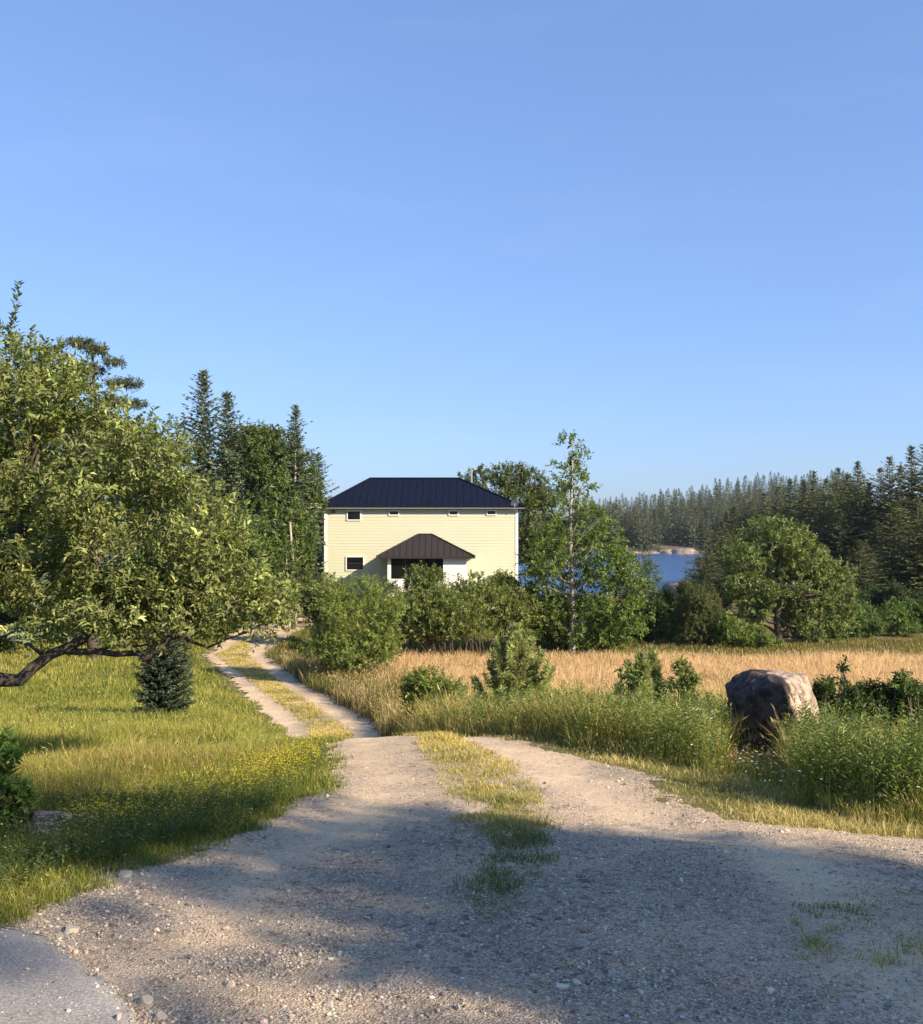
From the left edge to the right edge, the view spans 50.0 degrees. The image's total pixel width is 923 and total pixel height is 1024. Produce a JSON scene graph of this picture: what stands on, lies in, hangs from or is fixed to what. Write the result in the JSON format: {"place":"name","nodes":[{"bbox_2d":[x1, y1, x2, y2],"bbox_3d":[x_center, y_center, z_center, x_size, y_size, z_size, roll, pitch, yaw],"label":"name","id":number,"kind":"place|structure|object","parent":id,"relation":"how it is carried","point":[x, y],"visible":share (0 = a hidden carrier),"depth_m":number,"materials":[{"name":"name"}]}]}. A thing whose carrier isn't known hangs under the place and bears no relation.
{"place":"outdoors","nodes":[
{"label":"outdoors","id":0,"kind":"place"},
{"bbox_2d":[0,927,135,1023],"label":"road","id":1,"kind":"structure","parent":0,"point":[83,993],"depth_m":3.49,"materials":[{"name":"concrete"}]},
{"bbox_2d":[17,521,718,594],"bbox_3d":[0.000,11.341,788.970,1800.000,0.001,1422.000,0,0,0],"label":"water","id":2,"kind":"structure","parent":0,"point":[673,566],"depth_m":166.35,"materials":[{"name":"blue liquid"}]},
{"bbox_2d":[0,505,922,923],"bbox_3d":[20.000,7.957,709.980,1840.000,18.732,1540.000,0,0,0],"label":"ground","id":3,"kind":"structure","parent":0,"point":[678,781],"depth_m":26.54,"materials":[{"name":"plant"}]},
{"bbox_2d":[0,723,40,833],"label":"rhododendron","id":4,"kind":"object","parent":3,"relation":"on","point":[15,796],"visible":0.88,"depth_m":6.56,"materials":[{"name":"green plant"}]},
{"bbox_2d":[0,393,68,656],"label":"spruce tree","id":5,"kind":"object","parent":3,"relation":"on","point":[5,618],"visible":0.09,"depth_m":41.21,"materials":[{"name":"green plant"}]},
{"bbox_2d":[26,810,100,837],"bbox_3d":[-2.621,2.235,6.638,0.656,0.308,0.648,16,-2,-28],"label":"verge rock","id":6,"kind":"object","parent":3,"relation":"on","point":[40,814],"visible":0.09,"depth_m":6.62,"materials":[{"name":"stone"}]},
{"bbox_2d":[0,398,146,650],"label":"spruce tree","id":7,"kind":"object","parent":3,"relation":"on","point":[19,632],"visible":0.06,"depth_m":42.74,"materials":[{"name":"green plant"}]},
{"bbox_2d":[40,333,154,659],"bbox_3d":[-14.054,-0.475,38.004,4.803,12.816,3.057,0,0,0],"label":"pine tree","id":8,"kind":"object","parent":3,"relation":"on","point":[102,350],"visible":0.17,"depth_m":37.79,"materials":[{"name":"green plant"}]},
{"bbox_2d":[0,770,296,898],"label":"herbs","id":9,"kind":"object","parent":3,"relation":"on","point":[61,849],"visible":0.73,"depth_m":6.07,"materials":[{"name":"green plant"}]},
{"bbox_2d":[84,424,216,645],"bbox_3d":[-14.707,1.019,45.922,7.723,10.329,9.212,0,0,0],"label":"spruce tree","id":10,"kind":"object","parent":3,"relation":"on","point":[142,532],"visible":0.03,"depth_m":45.72,"materials":[{"name":"green plant"}]},
{"bbox_2d":[0,280,308,686],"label":"apple tree","id":11,"kind":"object","parent":3,"relation":"on","point":[182,566],"visible":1,"depth_m":9.25,"materials":[{"name":"green plant"}]},
{"bbox_2d":[131,616,195,714],"bbox_3d":[-6.014,3.186,20.022,1.296,2.540,1.262,0,0,0],"label":"spruce shrub","id":12,"kind":"object","parent":3,"relation":"on","point":[159,676],"visible":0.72,"depth_m":19.84,"materials":[{"name":"green plant"}]},
{"bbox_2d":[0,633,352,927],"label":"lawn grass","id":13,"kind":"structure","parent":3,"relation":"on","point":[118,750],"depth_m":9.64,"materials":[{"name":"plant"}]},
{"bbox_2d":[102,429,250,631],"bbox_3d":[-14.622,1.192,49.909,8.324,10.734,8.375,0,0,0],"label":"spruce tree","id":14,"kind":"object","parent":3,"relation":"on","point":[185,453],"visible":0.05,"depth_m":49.98,"materials":[{"name":"green plant"}]},
{"bbox_2d":[60,731,323,864],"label":"yellow wildflowers","id":15,"kind":"object","parent":3,"relation":"on","point":[307,763],"visible":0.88,"depth_m":7.77,"materials":[{"name":"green plant"}]},
{"bbox_2d":[119,369,285,622],"bbox_3d":[-14.192,-0.846,53.981,9.302,13.960,9.195,0,0,0],"label":"spruce tree","id":16,"kind":"object","parent":3,"relation":"on","point":[200,440],"visible":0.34,"depth_m":53.76,"materials":[{"name":"green plant"}]},
{"bbox_2d":[184,502,297,646],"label":"maple tree","id":17,"kind":"object","parent":3,"relation":"on","point":[271,542],"visible":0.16,"depth_m":43.98,"materials":[{"name":"green plant"}]},
{"bbox_2d":[195,389,299,606],"bbox_3d":[-13.102,-0.372,54.537,8.524,12.933,7.061,0,0,20],"label":"spruce tree","id":18,"kind":"object","parent":3,"relation":"on","point":[228,405],"visible":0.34,"depth_m":54.66,"materials":[{"name":"green plant"}]},
{"bbox_2d":[196,419,314,604],"bbox_3d":[-12.043,0.358,55.849,7.454,11.328,5.178,0,0,0],"label":"maple tree","id":19,"kind":"object","parent":3,"relation":"on","point":[258,444],"visible":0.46,"depth_m":55.53,"materials":[{"name":"green plant"}]},
{"bbox_2d":[220,421,329,535],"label":"maple tree","id":20,"kind":"object","parent":3,"relation":"on","point":[311,469],"visible":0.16,"depth_m":62.67,"materials":[{"name":"green plant"}]},
{"bbox_2d":[237,442,343,582],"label":"spruce tree","id":21,"kind":"object","parent":3,"relation":"on","point":[318,564],"visible":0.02,"depth_m":61.79,"materials":[{"name":"green plant"}]},
{"bbox_2d":[268,541,314,631],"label":"birch tree","id":22,"kind":"object","parent":3,"relation":"on","point":[294,569],"visible":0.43,"depth_m":48.89,"materials":[{"name":"green plant"}]},
{"bbox_2d":[265,508,320,587],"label":"oak tree","id":23,"kind":"object","parent":3,"relation":"on","point":[313,558],"visible":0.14,"depth_m":57.51,"materials":[{"name":"green plant"}]},
{"bbox_2d":[276,404,327,545],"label":"spruce tree","id":24,"kind":"object","parent":3,"relation":"on","point":[295,435],"visible":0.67,"depth_m":60.92,"materials":[{"name":"green plant"}]},
{"bbox_2d":[309,465,329,580],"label":"spruce tree","id":25,"kind":"object","parent":3,"relation":"on","point":[321,549],"visible":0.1,"depth_m":78.74,"materials":[{"name":"green plant"}]},
{"bbox_2d":[293,570,349,647],"bbox_3d":[-6.072,4.407,44.059,2.471,3.722,2.216,0,0,-29],"label":"bayberry bush","id":26,"kind":"object","parent":3,"relation":"on","point":[309,602],"visible":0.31,"depth_m":43.75,"materials":[{"name":"green plant"}]},
{"bbox_2d":[304,451,339,581],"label":"spruce tree","id":27,"kind":"object","parent":3,"relation":"on","point":[319,457],"visible":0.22,"depth_m":79.83,"materials":[{"name":"green plant"}]},
{"bbox_2d":[297,572,410,680],"bbox_3d":[-3.636,3.970,33.363,3.805,3.957,3.142,0,0,0],"label":"bush","id":28,"kind":"object","parent":3,"relation":"on","point":[340,655],"visible":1,"depth_m":33.11,"materials":[{"name":"green plant"}]},
{"bbox_2d":[180,593,619,649],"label":"grass","id":29,"kind":"structure","parent":3,"relation":"on","point":[301,632],"depth_m":48.13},
{"bbox_2d":[359,560,453,656],"bbox_3d":[-2.219,4.049,39.867,3.489,4.209,3.102,0,0,-19],"label":"bayberry bush","id":30,"kind":"object","parent":3,"relation":"on","point":[416,579],"visible":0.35,"depth_m":39.63,"materials":[{"name":"green plant"}]},
{"bbox_2d":[317,470,525,608],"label":"house","id":31,"kind":"structure","parent":3,"relation":"on","point":[389,527],"depth_m":64.98,"materials":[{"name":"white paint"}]},
{"bbox_2d":[346,556,363,570],"bbox_3d":[-6.989,3.370,64.949,1.219,0.950,0.079,0,0,0],"label":"window","id":32,"kind":"structure","parent":31,"relation":"in","point":[353,563],"depth_m":64.95,"materials":[{"name":"glass"}]},
{"bbox_2d":[397,662,467,718],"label":"huckleberry bush","id":33,"kind":"object","parent":3,"relation":"on","point":[416,684],"visible":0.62,"depth_m":16.37,"materials":[{"name":"green plant"}]},
{"bbox_2d":[397,581,486,660],"bbox_3d":[-0.745,4.405,38.480,3.559,3.392,2.738,0,0,0],"label":"bayberry bush","id":34,"kind":"object","parent":3,"relation":"on","point":[431,615],"visible":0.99,"depth_m":38.08,"materials":[{"name":"green plant"}]},
{"bbox_2d":[414,579,469,654],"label":"bayberry bush","id":35,"kind":"object","parent":3,"relation":"on","point":[439,639],"visible":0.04,"depth_m":40.22,"materials":[{"name":"green plant"}]},
{"bbox_2d":[1,699,918,878],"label":"white wildflowers","id":36,"kind":"object","parent":3,"relation":"on","point":[711,758],"visible":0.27,"depth_m":8.57,"materials":[{"name":"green plant"}]},
{"bbox_2d":[3,616,922,1023],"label":"gravel drive","id":37,"kind":"structure","parent":3,"relation":"on","point":[369,784],"depth_m":4.63,"materials":[{"name":"gravel"}]},
{"bbox_2d":[0,735,922,1023],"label":"loose gravel","id":38,"kind":"structure","parent":37,"relation":"on","point":[888,1005],"depth_m":4.04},
{"bbox_2d":[448,569,534,654],"bbox_3d":[1.054,4.263,41.149,3.988,3.851,2.996,0,0,0],"label":"bayberry bush","id":39,"kind":"object","parent":3,"relation":"on","point":[478,587],"visible":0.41,"depth_m":40.66,"materials":[{"name":"green plant"}]},
{"bbox_2d":[467,620,557,705],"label":"young pine","id":40,"kind":"object","parent":3,"relation":"on","point":[510,663],"visible":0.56,"depth_m":16.76,"materials":[{"name":"green plant"}]},
{"bbox_2d":[481,568,552,647],"bbox_3d":[2.418,4.301,42.073,3.201,3.928,2.762,0,0,-43],"label":"bayberry bush","id":41,"kind":"object","parent":3,"relation":"on","point":[513,585],"visible":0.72,"depth_m":41.58,"materials":[{"name":"green plant"}]},
{"bbox_2d":[456,459,582,588],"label":"oak tree","id":42,"kind":"object","parent":3,"relation":"on","point":[534,496],"visible":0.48,"depth_m":77.31,"materials":[{"name":"green plant"}]},
{"bbox_2d":[529,592,581,652],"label":"bayberry bush","id":43,"kind":"object","parent":3,"relation":"on","point":[560,644],"visible":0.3,"depth_m":42.41,"materials":[{"name":"green plant"}]},
{"bbox_2d":[215,640,922,971],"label":"grass","id":44,"kind":"structure","parent":3,"relation":"on","point":[447,740],"depth_m":7.22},
{"bbox_2d":[515,429,656,653],"bbox_3d":[5.222,1.451,41.979,6.077,9.918,3.497,0,0,0],"label":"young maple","id":45,"kind":"object","parent":3,"relation":"on","point":[611,618],"visible":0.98,"depth_m":41.71,"materials":[{"name":"green plant"}]},
{"bbox_2d":[561,591,623,647],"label":"bush","id":46,"kind":"object","parent":3,"relation":"on","point":[601,603],"visible":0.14,"depth_m":44.50,"materials":[{"name":"green plant"}]},
{"bbox_2d":[265,633,922,736],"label":"meadow grass","id":47,"kind":"structure","parent":3,"relation":"on","point":[718,666],"depth_m":34.61,"materials":[{"name":"plant"}]},
{"bbox_2d":[607,659,646,709],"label":"sapling","id":48,"kind":"object","parent":3,"relation":"on","point":[629,680],"visible":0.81,"depth_m":13.46,"materials":[{"name":"green plant"}]},
{"bbox_2d":[625,646,655,713],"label":"young pine","id":49,"kind":"object","parent":3,"relation":"on","point":[641,666],"visible":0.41,"depth_m":13.54,"materials":[{"name":"green plant"}]},
{"bbox_2d":[617,544,663,607],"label":"willow","id":50,"kind":"object","parent":3,"relation":"on","point":[648,573],"visible":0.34,"depth_m":55.77,"materials":[{"name":"green plant"}]},
{"bbox_2d":[632,503,655,547],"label":"spruce tree","id":51,"kind":"object","parent":3,"relation":"on","point":[644,515],"visible":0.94,"depth_m":241.70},
{"bbox_2d":[614,589,681,642],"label":"bush","id":52,"kind":"object","parent":3,"relation":"on","point":[664,621],"visible":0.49,"depth_m":46.67,"materials":[{"name":"green plant"}]},
{"bbox_2d":[375,677,922,830],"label":"tall grass","id":53,"kind":"structure","parent":3,"relation":"on","point":[528,727],"depth_m":9.96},
{"bbox_2d":[643,643,667,704],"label":"young pine","id":54,"kind":"object","parent":3,"relation":"on","point":[652,658],"visible":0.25,"depth_m":14.45,"materials":[{"name":"green plant"}]},
{"bbox_2d":[411,679,922,816],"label":"herbs","id":55,"kind":"object","parent":3,"relation":"on","point":[903,748],"visible":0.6,"depth_m":8.78,"materials":[{"name":"green plant"}]},
{"bbox_2d":[653,587,685,636],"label":"bush","id":56,"kind":"object","parent":3,"relation":"on","point":[669,596],"visible":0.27,"depth_m":49.72,"materials":[{"name":"green plant"}]},
{"bbox_2d":[653,654,705,710],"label":"sapling","id":57,"kind":"object","parent":3,"relation":"on","point":[687,681],"visible":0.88,"depth_m":14.15,"materials":[{"name":"green plant"}]},
{"bbox_2d":[458,732,922,838],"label":"verge grass","id":58,"kind":"structure","parent":3,"relation":"on","point":[878,827],"depth_m":7.32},
{"bbox_2d":[684,504,703,548],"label":"spruce tree","id":59,"kind":"object","parent":3,"relation":"on","point":[693,527],"visible":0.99,"depth_m":241.26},
{"bbox_2d":[674,556,715,596],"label":"spruce tree","id":60,"kind":"object","parent":3,"relation":"on","point":[697,569],"visible":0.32,"depth_m":75.94,"materials":[{"name":"green plant"}]},
{"bbox_2d":[676,548,724,594],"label":"spruce tree","id":61,"kind":"object","parent":3,"relation":"on","point":[709,551],"visible":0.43,"depth_m":79.88,"materials":[{"name":"green plant"}]},
{"bbox_2d":[669,578,733,647],"bbox_3d":[11.022,4.643,44.931,3.084,3.337,2.798,0,0,0],"label":"bush","id":62,"kind":"object","parent":3,"relation":"on","point":[697,606],"visible":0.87,"depth_m":44.44,"materials":[{"name":"green plant"}]},
{"bbox_2d":[681,520,734,572],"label":"spruce tree","id":63,"kind":"object","parent":3,"relation":"on","point":[722,530],"visible":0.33,"depth_m":103.92,"materials":[{"name":"green plant"}]},
{"bbox_2d":[689,566,739,613],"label":"bush","id":64,"kind":"object","parent":3,"relation":"on","point":[725,602],"visible":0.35,"depth_m":61.69,"materials":[{"name":"green plant"}]},
{"bbox_2d":[685,536,753,583],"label":"spruce tree","id":65,"kind":"object","parent":3,"relation":"on","point":[722,542],"visible":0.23,"depth_m":83.88,"materials":[{"name":"green plant"}]},
{"bbox_2d":[572,469,871,541],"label":"forest","id":66,"kind":"object","parent":3,"relation":"on","point":[752,492],"visible":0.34,"depth_m":299.68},
{"bbox_2d":[696,505,762,561],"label":"spruce tree","id":67,"kind":"object","parent":3,"relation":"on","point":[734,518],"visible":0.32,"depth_m":111.85,"materials":[{"name":"green plant"}]},
{"bbox_2d":[725,501,764,545],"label":"spruce tree","id":68,"kind":"object","parent":3,"relation":"on","point":[749,517],"visible":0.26,"depth_m":117.86,"materials":[{"name":"green plant"}]},
{"bbox_2d":[709,610,784,650],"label":"bush","id":69,"kind":"object","parent":3,"relation":"on","point":[748,635],"visible":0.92,"depth_m":43.66,"materials":[{"name":"green plant"}]},
{"bbox_2d":[737,492,775,543],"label":"spruce tree","id":70,"kind":"object","parent":3,"relation":"on","point":[763,504],"visible":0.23,"depth_m":121.96,"materials":[{"name":"green plant"}]},
{"bbox_2d":[745,485,789,540],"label":"spruce tree","id":71,"kind":"object","parent":3,"relation":"on","point":[778,492],"visible":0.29,"depth_m":117.88,"materials":[{"name":"green plant"}]},
{"bbox_2d":[725,669,825,759],"bbox_3d":[3.397,2.367,10.525,1.080,1.371,1.218,0,0,0],"label":"boulder","id":72,"kind":"object","parent":3,"relation":"on","point":[754,694],"visible":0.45,"depth_m":10.24,"materials":[{"name":"stone"}]},
{"bbox_2d":[762,477,807,536],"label":"spruce tree","id":73,"kind":"object","parent":3,"relation":"on","point":[791,482],"visible":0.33,"depth_m":113.83,"materials":[{"name":"green plant"}]},
{"bbox_2d":[715,514,861,643],"bbox_3d":[15.153,3.256,46.311,6.745,6.424,4.288,0,0,0],"label":"oak tree","id":74,"kind":"object","parent":3,"relation":"on","point":[823,581],"visible":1,"depth_m":45.63,"materials":[{"name":"green plant"}]},
{"bbox_2d":[769,479,829,564],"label":"spruce tree","id":75,"kind":"object","parent":3,"relation":"on","point":[802,507],"visible":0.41,"depth_m":107.75,"materials":[{"name":"green plant"}]},
{"bbox_2d":[784,470,830,533],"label":"spruce tree","id":76,"kind":"object","parent":3,"relation":"on","point":[813,482],"visible":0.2,"depth_m":111.91,"materials":[{"name":"green plant"}]},
{"bbox_2d":[791,478,845,546],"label":"spruce tree","id":77,"kind":"object","parent":3,"relation":"on","point":[827,507],"visible":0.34,"depth_m":103.77,"materials":[{"name":"green plant"}]},
{"bbox_2d":[796,510,863,575],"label":"spruce tree","id":78,"kind":"object","parent":3,"relation":"on","point":[822,514],"visible":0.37,"depth_m":95.92,"materials":[{"name":"green plant"}]},
{"bbox_2d":[811,672,850,723],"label":"huckleberry bush","id":79,"kind":"object","parent":3,"relation":"on","point":[816,693],"visible":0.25,"depth_m":11.71,"materials":[{"name":"green plant"}]},
{"bbox_2d":[812,654,854,728],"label":"sapling","id":80,"kind":"object","parent":3,"relation":"on","point":[825,688],"visible":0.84,"depth_m":11.57,"materials":[{"name":"green plant"}]},
{"bbox_2d":[806,467,868,554],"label":"spruce tree","id":81,"kind":"object","parent":3,"relation":"on","point":[836,498],"visible":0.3,"depth_m":105.82,"materials":[{"name":"green plant"}]},
{"bbox_2d":[805,509,874,572],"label":"spruce tree","id":82,"kind":"object","parent":3,"relation":"on","point":[839,538],"visible":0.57,"depth_m":91.84,"materials":[{"name":"green plant"}]},
{"bbox_2d":[814,500,874,575],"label":"spruce tree","id":83,"kind":"object","parent":3,"relation":"on","point":[851,520],"visible":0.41,"depth_m":94.85,"materials":[{"name":"green plant"}]},
{"bbox_2d":[828,471,871,560],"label":"spruce tree","id":84,"kind":"object","parent":3,"relation":"on","point":[846,490],"visible":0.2,"depth_m":100.00,"materials":[{"name":"green plant"}]},
{"bbox_2d":[815,460,885,564],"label":"spruce tree","id":85,"kind":"object","parent":3,"relation":"on","point":[856,490],"visible":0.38,"depth_m":97.95,"materials":[{"name":"green plant"}]},
{"bbox_2d":[832,579,870,604],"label":"bush","id":86,"kind":"object","parent":3,"relation":"on","point":[861,596],"visible":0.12,"depth_m":65.58,"materials":[{"name":"green plant"}]},
{"bbox_2d":[830,604,888,639],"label":"bush","id":87,"kind":"object","parent":3,"relation":"on","point":[863,631],"visible":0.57,"depth_m":48.44,"materials":[{"name":"green plant"}]},
{"bbox_2d":[834,481,884,560],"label":"spruce tree","id":88,"kind":"object","parent":3,"relation":"on","point":[869,492],"visible":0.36,"depth_m":95.92,"materials":[{"name":"green plant"}]},
{"bbox_2d":[835,522,890,577],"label":"spruce tree","id":89,"kind":"object","parent":3,"relation":"on","point":[877,524],"visible":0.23,"depth_m":87.94,"materials":[{"name":"green plant"}]},
{"bbox_2d":[838,540,896,592],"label":"spruce tree","id":90,"kind":"object","parent":3,"relation":"on","point":[861,579],"visible":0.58,"depth_m":69.83,"materials":[{"name":"green plant"}]},
{"bbox_2d":[857,580,890,606],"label":"bush","id":91,"kind":"object","parent":3,"relation":"on","point":[876,597],"visible":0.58,"depth_m":67.61,"materials":[{"name":"green plant"}]},
{"bbox_2d":[832,675,922,733],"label":"huckleberry bush","id":92,"kind":"object","parent":3,"relation":"on","point":[868,694],"visible":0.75,"depth_m":10.87,"materials":[{"name":"green plant"}]},
{"bbox_2d":[852,455,907,546],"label":"spruce tree","id":93,"kind":"object","parent":3,"relation":"on","point":[890,483],"visible":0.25,"depth_m":94.97,"materials":[{"name":"green plant"}]},
{"bbox_2d":[844,500,920,582],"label":"spruce tree","id":94,"kind":"object","parent":3,"relation":"on","point":[891,523],"visible":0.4,"depth_m":84.98,"materials":[{"name":"green plant"}]},
{"bbox_2d":[851,464,918,571],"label":"spruce tree","id":95,"kind":"object","parent":3,"relation":"on","point":[900,477],"visible":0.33,"depth_m":89.97,"materials":[{"name":"green plant"}]},
{"bbox_2d":[848,527,921,597],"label":"spruce tree","id":96,"kind":"object","parent":3,"relation":"on","point":[891,547],"visible":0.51,"depth_m":71.94,"materials":[{"name":"green plant"}]},
{"bbox_2d":[853,596,922,636],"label":"bush","id":97,"kind":"object","parent":3,"relation":"on","point":[894,612],"visible":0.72,"depth_m":49.67,"materials":[{"name":"green plant"}]},
{"bbox_2d":[864,444,922,553],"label":"spruce tree","id":98,"kind":"object","parent":3,"relation":"on","point":[910,448],"visible":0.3,"depth_m":91.86,"materials":[{"name":"green plant"}]},
{"bbox_2d":[872,495,922,586],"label":"spruce tree","id":99,"kind":"object","parent":3,"relation":"on","point":[918,502],"visible":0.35,"depth_m":79.99,"materials":[{"name":"green plant"}]},
{"bbox_2d":[875,521,922,596],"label":"spruce tree","id":100,"kind":"object","parent":3,"relation":"on","point":[912,571],"visible":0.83,"depth_m":69.90,"materials":[{"name":"green plant"}]},
{"bbox_2d":[876,509,922,587],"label":"spruce tree","id":101,"kind":"object","parent":3,"relation":"on","point":[913,562],"visible":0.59,"depth_m":70.26,"materials":[{"name":"green plant"}]},
{"bbox_2d":[883,577,922,604],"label":"bush","id":102,"kind":"object","parent":3,"relation":"on","point":[897,590],"visible":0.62,"depth_m":65.77,"materials":[{"name":"green plant"}]},
{"bbox_2d":[886,444,922,555],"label":"spruce tree","id":103,"kind":"object","parent":3,"relation":"on","point":[919,487],"visible":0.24,"depth_m":89.81,"materials":[{"name":"green plant"}]},
{"bbox_2d":[889,668,922,734],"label":"sapling","id":104,"kind":"object","parent":3,"relation":"on","point":[913,688],"visible":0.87,"depth_m":10.76,"materials":[{"name":"green plant"}]},
{"bbox_2d":[902,596,922,630],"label":"bush","id":105,"kind":"object","parent":3,"relation":"on","point":[915,609],"visible":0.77,"depth_m":51.68,"materials":[{"name":"green plant"}]},
{"bbox_2d":[0,0,922,520],"label":"sky","id":106,"kind":"structure","parent":0,"point":[684,238],"materials":[{"name":"blue"}]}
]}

